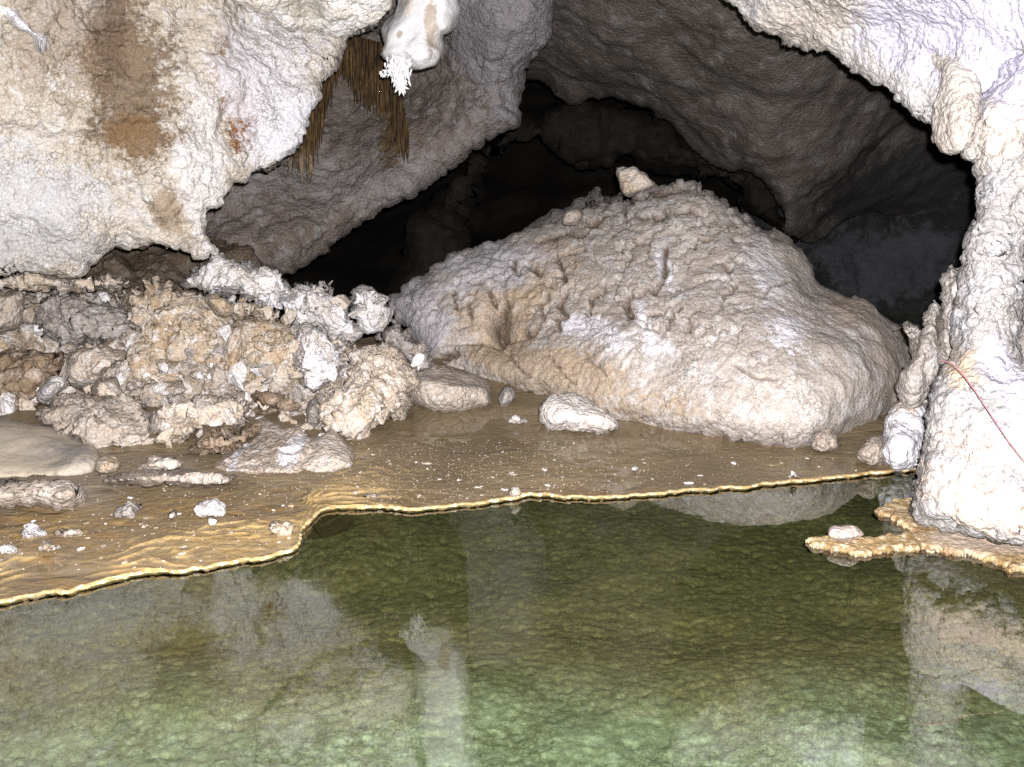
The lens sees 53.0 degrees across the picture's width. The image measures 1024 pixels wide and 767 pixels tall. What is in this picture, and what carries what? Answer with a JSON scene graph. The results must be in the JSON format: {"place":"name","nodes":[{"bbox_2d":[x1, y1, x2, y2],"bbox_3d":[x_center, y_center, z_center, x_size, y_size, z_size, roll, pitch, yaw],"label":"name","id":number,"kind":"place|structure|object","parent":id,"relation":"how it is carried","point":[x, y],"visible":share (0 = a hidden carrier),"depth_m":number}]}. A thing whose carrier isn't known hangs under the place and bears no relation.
{"place":"outdoors","nodes":[
{"label":"outdoors","id":0,"kind":"place"},
{"bbox_2d":[81,236,262,301],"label":"recess wall","id":1,"kind":"structure","parent":0,"point":[135,267],"depth_m":7.76},
{"bbox_2d":[0,81,740,338],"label":"cave terrain","id":2,"kind":"structure","parent":0,"point":[527,183],"depth_m":18.42},
{"bbox_2d":[379,0,460,95],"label":"white stalactite","id":3,"kind":"object","parent":2,"relation":"hanging from","point":[413,32],"visible":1,"depth_m":6.29},
{"bbox_2d":[381,101,798,329],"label":"arch","id":4,"kind":"structure","parent":2,"relation":"on","point":[584,135],"depth_m":12.26},
{"bbox_2d":[205,0,554,275],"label":"sloping rock arch","id":5,"kind":"structure","parent":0,"point":[462,98],"depth_m":8.54},
{"bbox_2d":[284,36,409,182],"bbox_3d":[-1.323,-2.173,8.065,0.659,1.146,1.075,8,18,25],"label":"fluted drapery","id":6,"kind":"object","parent":5,"relation":"hanging from","point":[363,61],"visible":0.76,"depth_m":8.24},
{"bbox_2d":[0,324,923,605],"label":"ground","id":7,"kind":"structure","parent":0,"point":[32,570],"depth_m":4.87},
{"bbox_2d":[0,544,16,553],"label":"mud stone","id":8,"kind":"object","parent":7,"relation":"on","point":[8,549],"visible":0.94,"depth_m":4.07},
{"bbox_2d":[0,392,16,415],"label":"rubble chunk","id":9,"kind":"object","parent":7,"relation":"on","point":[7,402],"visible":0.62,"depth_m":5.73},
{"bbox_2d":[19,397,35,409],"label":"rubble chunk","id":10,"kind":"object","parent":7,"relation":"on","point":[24,404],"visible":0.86,"depth_m":5.77},
{"bbox_2d":[0,348,64,403],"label":"rubble block","id":11,"kind":"object","parent":7,"relation":"on","point":[25,373],"depth_m":5.86},
{"bbox_2d":[0,336,7,349],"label":"rubble chunk","id":12,"kind":"object","parent":11,"relation":"on","point":[3,344],"visible":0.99,"depth_m":6.21},
{"bbox_2d":[20,522,46,538],"bbox_3d":[-1.996,0.612,4.278,0.185,0.088,0.088,11,19,34],"label":"mud stone","id":13,"kind":"object","parent":7,"relation":"on","point":[29,530],"visible":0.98,"depth_m":4.24},
{"bbox_2d":[0,478,87,510],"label":"flat fragment","id":14,"kind":"object","parent":7,"relation":"on","point":[57,494],"visible":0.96,"depth_m":4.39},
{"bbox_2d":[36,541,61,551],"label":"mud stone","id":15,"kind":"object","parent":7,"relation":"on","point":[46,546],"visible":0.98,"depth_m":4.09},
{"bbox_2d":[0,417,100,477],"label":"smooth slab","id":16,"kind":"object","parent":7,"relation":"on","point":[28,449],"depth_m":5.07},
{"bbox_2d":[53,528,82,537],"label":"mud stone","id":17,"kind":"object","parent":7,"relation":"on","point":[69,532],"visible":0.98,"depth_m":4.24},
{"bbox_2d":[34,387,153,448],"bbox_3d":[-2.298,0.222,5.686,0.613,0.396,1.168,-9,19,-30],"label":"rubble block","id":18,"kind":"object","parent":7,"relation":"on","point":[121,420],"depth_m":5.39},
{"bbox_2d":[35,376,66,403],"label":"rubble block","id":19,"kind":"object","parent":18,"relation":"on","point":[49,389],"depth_m":5.71},
{"bbox_2d":[66,345,126,388],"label":"rubble block","id":20,"kind":"object","parent":18,"relation":"on","point":[85,366],"depth_m":5.73},
{"bbox_2d":[103,368,122,378],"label":"rubble chunk","id":21,"kind":"object","parent":20,"relation":"on","point":[110,372],"visible":0.45,"depth_m":5.95},
{"bbox_2d":[91,376,122,397],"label":"rubble block","id":22,"kind":"object","parent":18,"relation":"on","point":[108,387],"depth_m":5.63},
{"bbox_2d":[116,372,125,385],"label":"rubble chunk","id":23,"kind":"object","parent":18,"relation":"on","point":[121,377],"visible":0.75,"depth_m":5.95},
{"bbox_2d":[94,456,119,473],"bbox_3d":[-1.969,0.399,4.990,0.127,0.104,0.260,-6,17,-21],"label":"tan cobble","id":24,"kind":"object","parent":7,"relation":"on","point":[106,464],"visible":0.96,"depth_m":4.91},
{"bbox_2d":[112,500,142,519],"bbox_3d":[-1.675,0.553,4.463,0.131,0.108,0.199,0,16,0],"label":"mud stone","id":25,"kind":"object","parent":7,"relation":"on","point":[127,509],"visible":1,"depth_m":4.41},
{"bbox_2d":[138,455,182,470],"bbox_3d":[-1.713,0.392,5.007,0.213,0.145,0.345,-5,17,-15],"label":"flat fragment","id":26,"kind":"object","parent":7,"relation":"on","point":[161,462],"visible":0.88,"depth_m":4.88},
{"bbox_2d":[102,468,237,487],"bbox_3d":[-1.605,0.440,4.768,0.740,0.278,0.641,0,16,0],"label":"flat fragment","id":27,"kind":"object","parent":7,"relation":"on","point":[186,478],"visible":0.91,"depth_m":4.52},
{"bbox_2d":[168,508,176,518],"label":"mud stone","id":28,"kind":"object","parent":7,"relation":"on","point":[172,513],"visible":1,"depth_m":4.42},
{"bbox_2d":[119,275,233,383],"bbox_3d":[-2.140,-0.321,6.591,0.664,0.749,1.147,-6,17,-21],"label":"rubble block","id":29,"kind":"object","parent":7,"relation":"on","point":[178,322],"depth_m":6.24},
{"bbox_2d":[146,351,155,366],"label":"rubble chunk","id":30,"kind":"object","parent":29,"relation":"on","point":[150,357],"visible":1,"depth_m":6.10},
{"bbox_2d":[204,294,234,317],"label":"rubble block","id":31,"kind":"object","parent":29,"relation":"on","point":[220,306],"depth_m":6.08},
{"bbox_2d":[227,294,235,302],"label":"rubble chunk","id":32,"kind":"object","parent":31,"relation":"on","point":[232,298],"visible":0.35,"depth_m":6.44},
{"bbox_2d":[178,253,296,308],"bbox_3d":[-1.742,-0.651,6.481,0.819,0.375,0.834,0,16,0],"label":"rubble block","id":33,"kind":"object","parent":29,"relation":"on","point":[220,274],"depth_m":6.22},
{"bbox_2d":[0,287,358,413],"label":"earth bank","id":34,"kind":"structure","parent":7,"relation":"on","point":[22,336],"depth_m":6.17},
{"bbox_2d":[0,289,25,334],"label":"rubble block","id":35,"kind":"object","parent":34,"relation":"on","point":[12,303],"depth_m":6.04},
{"bbox_2d":[60,357,67,381],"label":"rubble chunk","id":36,"kind":"object","parent":34,"relation":"on","point":[63,374],"visible":0.43,"depth_m":5.97},
{"bbox_2d":[33,293,128,348],"bbox_3d":[-2.727,-0.419,6.460,0.532,0.391,0.891,-8,18,-27],"label":"rubble block","id":37,"kind":"object","parent":34,"relation":"on","point":[76,320],"depth_m":6.20},
{"bbox_2d":[0,271,130,297],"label":"rubble block","id":38,"kind":"object","parent":37,"relation":"on","point":[36,282],"depth_m":6.07},
{"bbox_2d":[0,0,347,279],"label":"flowstone wall","id":39,"kind":"structure","parent":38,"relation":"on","point":[128,125],"depth_m":5.67},
{"bbox_2d":[0,7,49,53],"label":"white drip","id":40,"kind":"object","parent":39,"relation":"attached to","point":[16,20],"visible":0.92,"depth_m":5.24},
{"bbox_2d":[233,0,391,37],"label":"ceiling crust","id":41,"kind":"object","parent":39,"relation":"attached to","point":[341,18],"visible":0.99,"depth_m":6.10},
{"bbox_2d":[99,291,109,302],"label":"rubble chunk","id":42,"kind":"object","parent":37,"relation":"on","point":[104,296],"visible":0.94,"depth_m":6.50},
{"bbox_2d":[126,332,141,347],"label":"rubble chunk","id":43,"kind":"object","parent":34,"relation":"on","point":[133,337],"visible":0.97,"depth_m":6.21},
{"bbox_2d":[152,384,170,395],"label":"rubble chunk","id":44,"kind":"object","parent":34,"relation":"on","point":[158,389],"visible":0.98,"depth_m":5.88},
{"bbox_2d":[159,362,167,371],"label":"rubble chunk","id":45,"kind":"object","parent":34,"relation":"on","point":[163,366],"visible":1,"depth_m":6.01},
{"bbox_2d":[157,373,182,384],"bbox_3d":[-1.971,-0.027,5.949,0.159,0.062,0.119,-8,-6,14],"label":"rubble chunk","id":46,"kind":"object","parent":34,"relation":"on","point":[173,378],"visible":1,"depth_m":5.92},
{"bbox_2d":[149,400,199,443],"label":"rubble block","id":47,"kind":"object","parent":34,"relation":"on","point":[175,421],"depth_m":5.31},
{"bbox_2d":[165,384,187,394],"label":"rubble chunk","id":48,"kind":"object","parent":34,"relation":"on","point":[174,389],"visible":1,"depth_m":5.87},
{"bbox_2d":[184,348,194,359],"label":"rubble chunk","id":49,"kind":"object","parent":34,"relation":"on","point":[188,353],"visible":1,"depth_m":6.14},
{"bbox_2d":[205,382,219,389],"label":"rubble chunk","id":50,"kind":"object","parent":34,"relation":"on","point":[211,386],"visible":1,"depth_m":5.92},
{"bbox_2d":[210,364,226,388],"bbox_3d":[-1.697,-0.034,5.946,0.087,0.162,0.062,-13,21,-4],"label":"rubble chunk","id":51,"kind":"object","parent":34,"relation":"on","point":[218,375],"visible":0.99,"depth_m":5.93},
{"bbox_2d":[228,362,246,382],"bbox_3d":[-1.589,-0.058,5.961,0.114,0.142,0.028,25,12,3],"label":"rubble chunk","id":52,"kind":"object","parent":34,"relation":"on","point":[238,370],"visible":0.78,"depth_m":5.95},
{"bbox_2d":[243,378,260,397],"bbox_3d":[-1.490,0.028,5.901,0.083,0.141,0.109,26,-12,-40],"label":"rubble chunk","id":53,"kind":"object","parent":34,"relation":"on","point":[253,384],"visible":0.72,"depth_m":5.89},
{"bbox_2d":[273,365,287,381],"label":"rubble chunk","id":54,"kind":"object","parent":34,"relation":"on","point":[281,375],"visible":1,"depth_m":5.98},
{"bbox_2d":[281,280,363,344],"bbox_3d":[-1.231,-0.463,6.670,0.603,0.429,0.732,0,16,0],"label":"rubble block","id":55,"kind":"object","parent":34,"relation":"on","point":[312,304],"depth_m":6.42},
{"bbox_2d":[337,306,343,318],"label":"rubble chunk","id":56,"kind":"object","parent":55,"relation":"on","point":[340,311],"visible":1,"depth_m":6.45},
{"bbox_2d":[332,294,349,309],"bbox_3d":[-1.077,-0.528,6.522,0.108,0.083,0.129,18,44,14],"label":"rubble chunk","id":57,"kind":"object","parent":55,"relation":"on","point":[343,300],"visible":1,"depth_m":6.49},
{"label":"rubble chunk","id":58,"kind":"object","parent":34,"relation":"on","visible":0},
{"bbox_2d":[205,356,223,368],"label":"rubble chunk","id":59,"kind":"object","parent":58,"relation":"on","point":[217,360],"visible":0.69,"depth_m":6.06},
{"bbox_2d":[192,378,205,394],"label":"rubble chunk","id":60,"kind":"object","parent":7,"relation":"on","point":[199,386],"visible":0.67,"depth_m":5.85},
{"bbox_2d":[194,498,226,516],"bbox_3d":[-1.318,0.555,4.479,0.156,0.124,0.227,0,16,0],"label":"mud stone","id":61,"kind":"object","parent":7,"relation":"on","point":[215,507],"visible":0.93,"depth_m":4.40},
{"bbox_2d":[208,518,216,525],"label":"mud stone","id":62,"kind":"object","parent":7,"relation":"on","point":[212,521],"visible":1,"depth_m":4.32},
{"bbox_2d":[192,390,251,437],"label":"rubble block","id":63,"kind":"object","parent":7,"relation":"on","point":[230,408],"depth_m":5.38},
{"bbox_2d":[188,421,261,454],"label":"rubble block","id":64,"kind":"object","parent":7,"relation":"on","point":[223,438],"depth_m":5.14},
{"bbox_2d":[216,416,313,473],"bbox_3d":[-1.249,0.327,5.387,0.558,0.195,0.978,0,16,0],"label":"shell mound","id":65,"kind":"object","parent":7,"relation":"on","point":[271,448],"visible":0.77,"depth_m":5.08},
{"bbox_2d":[302,429,354,471],"bbox_3d":[-0.963,0.351,5.254,0.285,0.192,0.633,-4,17,-15],"label":"shell shard","id":66,"kind":"object","parent":65,"relation":"on","point":[333,451],"visible":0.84,"depth_m":5.04},
{"bbox_2d":[250,390,302,412],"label":"rubble block","id":67,"kind":"object","parent":7,"relation":"on","point":[280,401],"depth_m":5.67},
{"bbox_2d":[298,401,307,413],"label":"rubble chunk","id":68,"kind":"object","parent":67,"relation":"on","point":[302,409],"visible":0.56,"depth_m":5.71},
{"bbox_2d":[223,315,330,380],"bbox_3d":[-1.476,-0.177,6.410,0.848,0.524,0.817,0,16,0],"label":"rubble block","id":69,"kind":"object","parent":7,"relation":"on","point":[253,339],"depth_m":6.14},
{"bbox_2d":[217,336,225,349],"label":"rubble chunk","id":70,"kind":"object","parent":69,"relation":"on","point":[221,342],"visible":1,"depth_m":6.22},
{"bbox_2d":[217,325,230,341],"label":"rubble chunk","id":71,"kind":"object","parent":69,"relation":"on","point":[224,331],"visible":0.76,"depth_m":6.26},
{"bbox_2d":[238,357,249,366],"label":"rubble chunk","id":72,"kind":"object","parent":69,"relation":"on","point":[245,361],"visible":0.85,"depth_m":6.06},
{"bbox_2d":[229,299,280,323],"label":"rubble block","id":73,"kind":"object","parent":69,"relation":"on","point":[262,311],"depth_m":6.17},
{"bbox_2d":[249,367,261,375],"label":"rubble chunk","id":74,"kind":"object","parent":69,"relation":"on","point":[255,371],"visible":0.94,"depth_m":6.00},
{"bbox_2d":[249,363,270,372],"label":"rubble chunk","id":75,"kind":"object","parent":74,"relation":"on","point":[260,365],"visible":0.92,"depth_m":5.98},
{"bbox_2d":[258,363,276,377],"bbox_3d":[-1.428,-0.089,6.008,0.099,0.095,0.071,-38,50,-2],"label":"rubble chunk","id":76,"kind":"object","parent":74,"relation":"on","point":[267,371],"visible":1,"depth_m":5.99},
{"bbox_2d":[280,310,296,324],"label":"rubble chunk","id":77,"kind":"object","parent":69,"relation":"on","point":[288,317],"visible":1,"depth_m":6.34},
{"bbox_2d":[290,319,299,329],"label":"rubble chunk","id":78,"kind":"object","parent":69,"relation":"on","point":[295,325],"visible":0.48,"depth_m":6.31},
{"bbox_2d":[269,520,292,536],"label":"mud stone","id":79,"kind":"object","parent":7,"relation":"on","point":[279,528],"visible":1,"depth_m":4.23},
{"bbox_2d":[278,411,292,421],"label":"rubble chunk","id":80,"kind":"object","parent":7,"relation":"on","point":[283,416],"visible":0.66,"depth_m":5.64},
{"bbox_2d":[288,386,302,415],"bbox_3d":[-1.214,0.125,5.743,0.046,0.218,0.118,10,13,35],"label":"rubble chunk","id":81,"kind":"object","parent":7,"relation":"on","point":[295,393],"visible":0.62,"depth_m":5.73},
{"bbox_2d":[303,422,314,429],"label":"rubble chunk","id":82,"kind":"object","parent":7,"relation":"on","point":[306,425],"visible":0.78,"depth_m":5.54},
{"bbox_2d":[305,398,319,426],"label":"rubble block","id":83,"kind":"object","parent":7,"relation":"on","point":[312,414],"depth_m":5.50},
{"bbox_2d":[291,321,345,392],"bbox_3d":[-1.157,-0.158,6.118,0.318,0.417,0.736,-5,17,-17],"label":"rubble block","id":84,"kind":"object","parent":7,"relation":"on","point":[317,359],"depth_m":5.91},
{"bbox_2d":[315,341,419,440],"bbox_3d":[-0.818,0.052,5.763,0.602,0.527,1.083,0,16,0],"label":"rubble block","id":85,"kind":"object","parent":7,"relation":"on","point":[376,386],"depth_m":5.49},
{"bbox_2d":[339,366,346,379],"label":"rubble block","id":86,"kind":"object","parent":85,"relation":"on","point":[343,375],"depth_m":5.69},
{"bbox_2d":[408,341,425,355],"bbox_3d":[-0.565,-0.205,6.201,0.105,0.066,0.117,-11,50,40],"label":"rubble chunk","id":87,"kind":"object","parent":85,"relation":"on","point":[419,347],"visible":0.81,"depth_m":6.17},
{"bbox_2d":[363,492,376,498],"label":"mud stone","id":88,"kind":"object","parent":7,"relation":"on","point":[371,495],"visible":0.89,"depth_m":4.64},
{"bbox_2d":[374,322,434,369],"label":"rubble block","id":89,"kind":"object","parent":7,"relation":"on","point":[399,337],"depth_m":6.49},
{"bbox_2d":[345,285,395,333],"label":"rubble block","id":90,"kind":"object","parent":89,"relation":"on","point":[371,312],"depth_m":6.45},
{"bbox_2d":[0,438,832,569],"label":"gravel","id":91,"kind":"structure","parent":7,"relation":"on","point":[411,481],"depth_m":4.89},
{"bbox_2d":[408,365,491,412],"bbox_3d":[-0.374,0.055,6.073,0.534,0.300,0.732,0,16,0],"label":"slab stone","id":92,"kind":"object","parent":7,"relation":"on","point":[443,389],"visible":0.86,"depth_m":5.82},
{"bbox_2d":[411,353,424,370],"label":"rubble chunk","id":93,"kind":"object","parent":92,"relation":"on","point":[418,359],"visible":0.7,"depth_m":6.03},
{"bbox_2d":[0,468,916,603],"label":"rimstone edge","id":94,"kind":"object","parent":7,"relation":"on","point":[60,591],"visible":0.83,"depth_m":4.56},
{"bbox_2d":[498,386,514,405],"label":"stone","id":95,"kind":"object","parent":7,"relation":"on","point":[506,396],"visible":0.95,"depth_m":5.92},
{"bbox_2d":[508,487,520,496],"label":"mud stone","id":96,"kind":"object","parent":7,"relation":"on","point":[514,491],"visible":1,"depth_m":4.65},
{"bbox_2d":[508,415,527,423],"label":"stone","id":97,"kind":"object","parent":7,"relation":"on","point":[516,419],"visible":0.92,"depth_m":5.61},
{"bbox_2d":[538,392,618,433],"bbox_3d":[0.362,0.159,5.680,0.443,0.250,0.595,0,16,0],"label":"white mound","id":98,"kind":"object","parent":7,"relation":"on","point":[573,411],"visible":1,"depth_m":5.45},
{"bbox_2d":[388,179,911,447],"bbox_3d":[0.813,-0.639,7.056,2.477,1.445,4.029,-14,21,-40],"label":"great boulder","id":99,"kind":"object","parent":7,"relation":"on","point":[691,306],"visible":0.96,"depth_m":6.05},
{"bbox_2d":[527,186,608,227],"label":"grey slab","id":100,"kind":"structure","parent":99,"relation":"on","point":[554,215],"depth_m":8.05},
{"bbox_2d":[561,208,582,225],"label":"perched pebble","id":101,"kind":"object","parent":99,"relation":"on","point":[572,217],"visible":1,"depth_m":7.13},
{"bbox_2d":[616,166,654,196],"bbox_3d":[0.863,-1.423,7.215,0.268,0.209,0.380,0,16,0],"label":"perched rock","id":102,"kind":"object","parent":99,"relation":"on","point":[633,180],"visible":1,"depth_m":7.08},
{"bbox_2d":[787,470,800,477],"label":"mud stone","id":103,"kind":"object","parent":7,"relation":"on","point":[794,474],"visible":1,"depth_m":4.86},
{"bbox_2d":[809,427,840,451],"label":"grey cobble","id":104,"kind":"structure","parent":7,"relation":"on","point":[825,439],"depth_m":5.21},
{"bbox_2d":[856,435,884,465],"bbox_3d":[1.796,0.338,5.111,0.157,0.176,0.350,7,17,23],"label":"tan fragment","id":105,"kind":"object","parent":7,"relation":"on","point":[869,452],"visible":0.92,"depth_m":5.00},
{"bbox_2d":[882,401,925,472],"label":"frosted block","id":106,"kind":"object","parent":7,"relation":"on","point":[903,435],"depth_m":4.97},
{"bbox_2d":[895,300,940,409],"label":"stone spire","id":107,"kind":"structure","parent":106,"relation":"on","point":[918,374],"depth_m":5.04},
{"bbox_2d":[894,321,920,354],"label":"stone spire","id":108,"kind":"structure","parent":107,"relation":"on","point":[912,331],"depth_m":5.33},
{"bbox_2d":[935,265,958,364],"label":"stone spire","id":109,"kind":"structure","parent":107,"relation":"on","point":[949,289],"depth_m":4.86},
{"bbox_2d":[1018,300,1023,358],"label":"grey rock","id":110,"kind":"object","parent":7,"relation":"on","point":[1021,338],"visible":0.09,"depth_m":4.73},
{"bbox_2d":[0,472,1023,766],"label":"pool bed","id":111,"kind":"object","parent":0,"point":[730,628],"visible":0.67,"depth_m":4.39},
{"bbox_2d":[525,0,976,243],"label":"cave ceiling","id":112,"kind":"structure","parent":0,"point":[822,145],"depth_m":9.71},
{"bbox_2d":[736,189,976,323],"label":"wall","id":113,"kind":"structure","parent":0,"point":[892,268],"depth_m":12.70},
{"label":"rubble chunk","id":114,"kind":"object","parent":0,"visible":0},
{"bbox_2d":[231,375,243,390],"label":"rubble chunk","id":115,"kind":"object","parent":114,"relation":"on","point":[237,383],"visible":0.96,"depth_m":5.87},
{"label":"water","id":116,"kind":"structure","parent":0,"visible":0},
{"bbox_2d":[805,497,1023,573],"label":"shelfstone","id":117,"kind":"object","parent":116,"relation":"on","point":[915,537],"visible":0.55,"depth_m":4.17},
{"bbox_2d":[828,525,863,540],"bbox_3d":[1.380,0.620,4.247,0.141,0.103,0.201,6,17,19],"label":"ledge rock","id":118,"kind":"object","parent":117,"relation":"on","point":[844,532],"visible":0.98,"depth_m":4.18},
{"bbox_2d":[907,52,1023,545],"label":"flowstone column","id":119,"kind":"structure","parent":116,"relation":"on","point":[969,481],"depth_m":4.21},
{"bbox_2d":[724,0,1023,154],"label":"overhanging roof","id":120,"kind":"structure","parent":119,"relation":"on","point":[936,64],"depth_m":4.82},
{"bbox_2d":[940,360,1023,460],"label":"survey line","id":121,"kind":"object","parent":119,"relation":"attached to","point":[984,404],"visible":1,"depth_m":3.81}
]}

